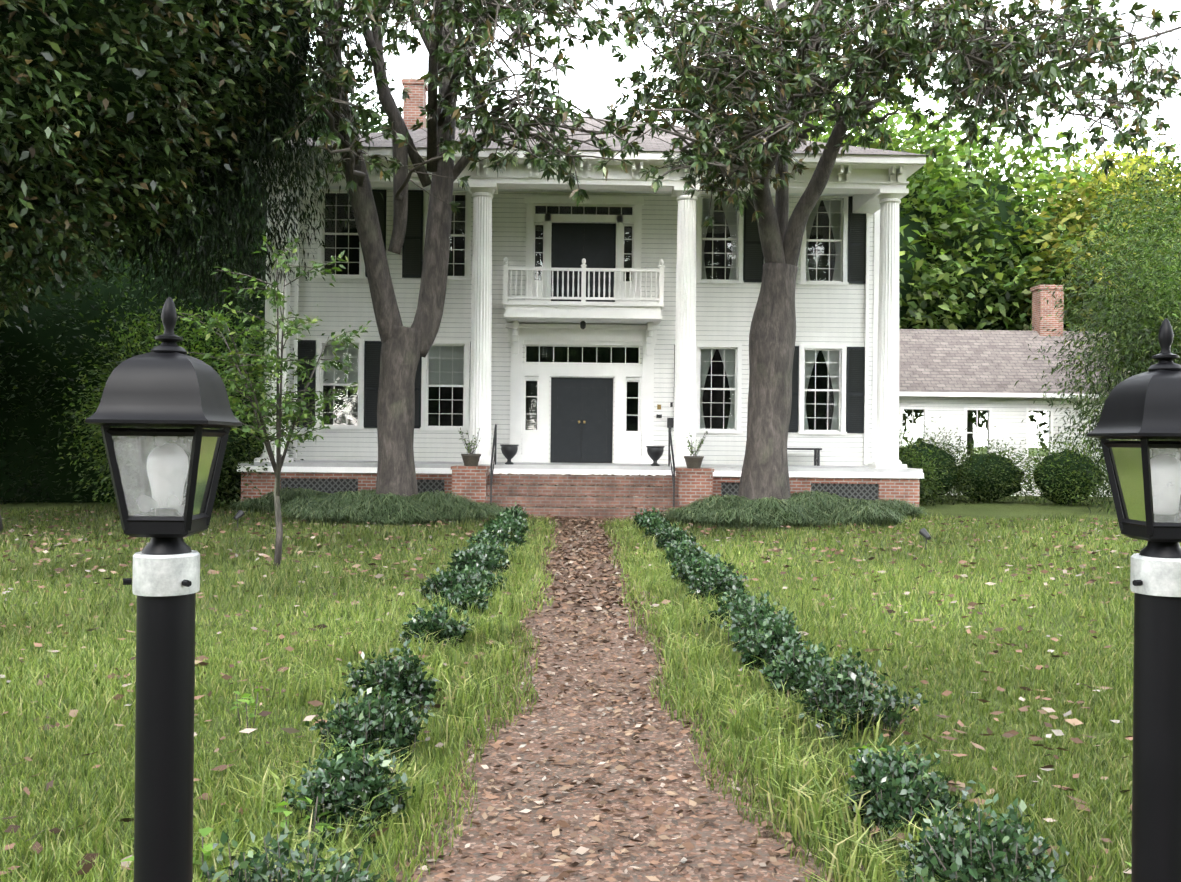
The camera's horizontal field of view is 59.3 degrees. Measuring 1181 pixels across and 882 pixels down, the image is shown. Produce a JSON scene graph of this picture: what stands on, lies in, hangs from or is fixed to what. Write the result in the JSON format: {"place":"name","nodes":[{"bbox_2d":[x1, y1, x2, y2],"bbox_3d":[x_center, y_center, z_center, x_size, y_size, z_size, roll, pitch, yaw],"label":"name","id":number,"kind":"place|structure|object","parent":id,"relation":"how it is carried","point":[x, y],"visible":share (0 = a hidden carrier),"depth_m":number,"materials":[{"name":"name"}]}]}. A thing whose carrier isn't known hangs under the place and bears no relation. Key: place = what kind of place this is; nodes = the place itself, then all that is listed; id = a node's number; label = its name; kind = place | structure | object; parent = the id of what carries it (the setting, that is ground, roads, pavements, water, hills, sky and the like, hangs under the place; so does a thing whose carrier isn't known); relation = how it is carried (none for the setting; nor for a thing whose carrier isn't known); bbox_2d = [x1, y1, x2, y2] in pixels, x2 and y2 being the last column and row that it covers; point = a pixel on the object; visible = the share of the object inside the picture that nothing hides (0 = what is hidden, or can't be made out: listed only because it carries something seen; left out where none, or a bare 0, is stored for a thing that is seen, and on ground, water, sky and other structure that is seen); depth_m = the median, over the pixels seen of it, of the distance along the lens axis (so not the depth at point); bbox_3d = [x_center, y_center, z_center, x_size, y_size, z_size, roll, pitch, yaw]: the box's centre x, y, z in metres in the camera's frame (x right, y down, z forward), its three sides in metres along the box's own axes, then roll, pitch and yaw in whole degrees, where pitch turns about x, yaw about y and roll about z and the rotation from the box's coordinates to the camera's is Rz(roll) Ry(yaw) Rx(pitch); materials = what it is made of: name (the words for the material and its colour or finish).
{"place":"outdoors","nodes":[
{"label":"outdoors","id":0,"kind":"place"},
{"bbox_2d":[281,193,877,500],"bbox_3d":[-0.195,-2.590,26.424,15.240,8.040,4.320,1,0,-1],"label":"house interior","id":1,"kind":"object","parent":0,"point":[577,354],"visible":0.07,"depth_m":28.58,"materials":[{"name":"black"}]},
{"bbox_2d":[241,78,919,508],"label":"house","id":2,"kind":"structure","parent":0,"point":[469,482],"depth_m":24.25,"materials":[{"name":"red brick"}]},
{"bbox_2d":[461,454,703,468],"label":"flower pots","id":3,"kind":"object","parent":2,"relation":"on","point":[693,462],"visible":1,"depth_m":23.61,"materials":[{"name":"brown ceramic"}]},
{"bbox_2d":[238,460,922,472],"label":"porch floor","id":4,"kind":"structure","parent":0,"point":[588,466],"depth_m":24.19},
{"bbox_2d":[500,444,664,465],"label":"urn planters","id":5,"kind":"object","parent":4,"relation":"on","point":[509,453],"visible":1,"depth_m":24.32,"materials":[{"name":"black metal"}]},
{"bbox_2d":[787,448,821,465],"bbox_3d":[4.997,0.400,26.549,1.750,0.450,0.450,1,0,-1],"label":"porch bench","id":6,"kind":"object","parent":4,"relation":"on","point":[816,456],"visible":0.54,"depth_m":26.37,"materials":[{"name":"black"}]},
{"bbox_2d":[288,190,873,465],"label":"house walls","id":7,"kind":"structure","parent":0,"point":[830,314],"depth_m":27.00,"materials":[{"name":"white wood"}]},
{"bbox_2d":[0,446,1180,881],"bbox_3d":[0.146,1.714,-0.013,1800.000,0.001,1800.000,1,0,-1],"label":"ground","id":8,"kind":"structure","parent":0,"point":[996,508],"depth_m":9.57,"materials":[{"name":"green plant"}]},
{"bbox_2d":[85,297,241,881],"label":"lamp post","id":9,"kind":"object","parent":8,"relation":"on","point":[168,382],"visible":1,"depth_m":1.53,"materials":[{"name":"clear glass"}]},
{"bbox_2d":[237,146,925,477],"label":"house trim","id":10,"kind":"structure","parent":8,"relation":"on","point":[876,185],"depth_m":25.71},
{"bbox_2d":[281,478,878,499],"bbox_3d":[-0.222,1.180,24.220,13.950,0.500,0.012,1,0,-1],"label":"lattice","id":11,"kind":"object","parent":10,"relation":"attached to","point":[443,487],"visible":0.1,"depth_m":24.16,"materials":[{"name":"grey wood"}]},
{"bbox_2d":[297,189,865,432],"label":"shutters","id":12,"kind":"object","parent":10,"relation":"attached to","point":[412,259],"visible":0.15,"depth_m":27.02,"materials":[{"name":"black wood"}]},
{"bbox_2d":[323,199,840,429],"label":"curtains","id":13,"kind":"object","parent":10,"relation":"attached to","point":[835,206],"depth_m":27.29,"materials":[{"name":"white fabric"}]},
{"bbox_2d":[551,223,615,461],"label":"doors","id":14,"kind":"structure","parent":10,"relation":"attached to","point":[574,401],"depth_m":27.08,"materials":[{"name":"paint"}]},
{"bbox_2d":[312,186,854,196],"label":"porch ceiling","id":15,"kind":"structure","parent":10,"relation":"attached to","point":[569,191],"depth_m":26.82,"materials":[{"name":"white"}]},
{"bbox_2d":[288,117,928,157],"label":"roof","id":16,"kind":"structure","parent":10,"relation":"on","point":[649,144],"depth_m":25.20,"materials":[{"name":"grey"}]},
{"bbox_2d":[485,474,678,518],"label":"steps","id":17,"kind":"structure","parent":8,"relation":"on","point":[659,501],"depth_m":23.46,"materials":[{"name":"brick"}]},
{"bbox_2d":[233,510,930,549],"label":"ground spotlights","id":18,"kind":"object","parent":8,"relation":"on","point":[923,532],"visible":0.94,"depth_m":16.61,"materials":[{"name":"black metal"}]},
{"bbox_2d":[0,0,1178,834],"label":"foliage","id":19,"kind":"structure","parent":8,"relation":"on","point":[42,334],"depth_m":26.19,"materials":[{"name":"green plant"}]},
{"bbox_2d":[0,0,1180,877],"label":"foliage","id":20,"kind":"object","parent":8,"relation":"on","point":[1095,228],"visible":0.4,"depth_m":26.79,"materials":[{"name":"green plant"}]},
{"bbox_2d":[0,473,1180,881],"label":"leaf litter","id":21,"kind":"object","parent":8,"relation":"on","point":[598,607],"visible":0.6,"depth_m":6.84,"materials":[{"name":"plant"}]},
{"bbox_2d":[0,0,1180,881],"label":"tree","id":22,"kind":"object","parent":8,"relation":"on","point":[772,348],"depth_m":21.37,"materials":[{"name":"green plant"}]},
{"bbox_2d":[0,0,1180,332],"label":"broad leaves","id":23,"kind":"object","parent":22,"relation":"on","point":[38,152],"visible":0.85,"depth_m":17.75,"materials":[{"name":"green plant"}]},
{"bbox_2d":[193,502,1069,881],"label":"hedge shrubs","id":24,"kind":"object","parent":8,"relation":"on","point":[483,556],"visible":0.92,"depth_m":5.36,"materials":[{"name":"green plant"}]},
{"bbox_2d":[1087,318,1180,881],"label":"lamp post","id":25,"kind":"object","parent":8,"relation":"on","point":[1143,475],"visible":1,"depth_m":1.66,"materials":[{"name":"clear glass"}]},
{"bbox_2d":[382,518,832,881],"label":"path","id":26,"kind":"structure","parent":0,"point":[534,826],"depth_m":5.03,"materials":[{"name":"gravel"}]},
{"bbox_2d":[578,404,660,422],"bbox_3d":[0.755,-0.705,27.039,2.162,0.510,0.062,1,0,1],"label":"hardware piece","id":27,"kind":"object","parent":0,"point":[658,407],"visible":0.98,"depth_m":26.99,"materials":[{"name":"metal"}]},
{"bbox_2d":[307,0,1180,447],"label":"sky","id":28,"kind":"structure","parent":0,"point":[594,84],"materials":[{"name":"white"}]},
{"bbox_2d":[899,396,1136,496],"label":"cottage walls","id":29,"kind":"structure","parent":0,"point":[1008,414],"depth_m":35.23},
{"bbox_2d":[899,392,1104,457],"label":"white trim","id":30,"kind":"structure","parent":29,"relation":"attached to","point":[967,394],"depth_m":35.15,"materials":[{"name":"white wood"}]},
{"bbox_2d":[902,409,1048,455],"bbox_3d":[13.085,-0.276,35.295,5.050,1.550,0.001,1,0,-1],"label":"window glass","id":31,"kind":"object","parent":30,"relation":"in","point":[978,427],"visible":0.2,"depth_m":35.30,"materials":[{"name":"glass"}]},
{"bbox_2d":[899,329,1135,393],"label":"roof","id":32,"kind":"structure","parent":29,"relation":"on","point":[973,361],"depth_m":36.44,"materials":[{"name":"grey tile"}]},
{"bbox_2d":[1030,285,1065,335],"bbox_3d":[16.866,-3.411,38.330,0.950,4.600,0.800,1,0,-1],"label":"chimney","id":33,"kind":"object","parent":32,"relation":"on","point":[1039,311],"visible":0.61,"depth_m":37.98,"materials":[{"name":"red brick"}]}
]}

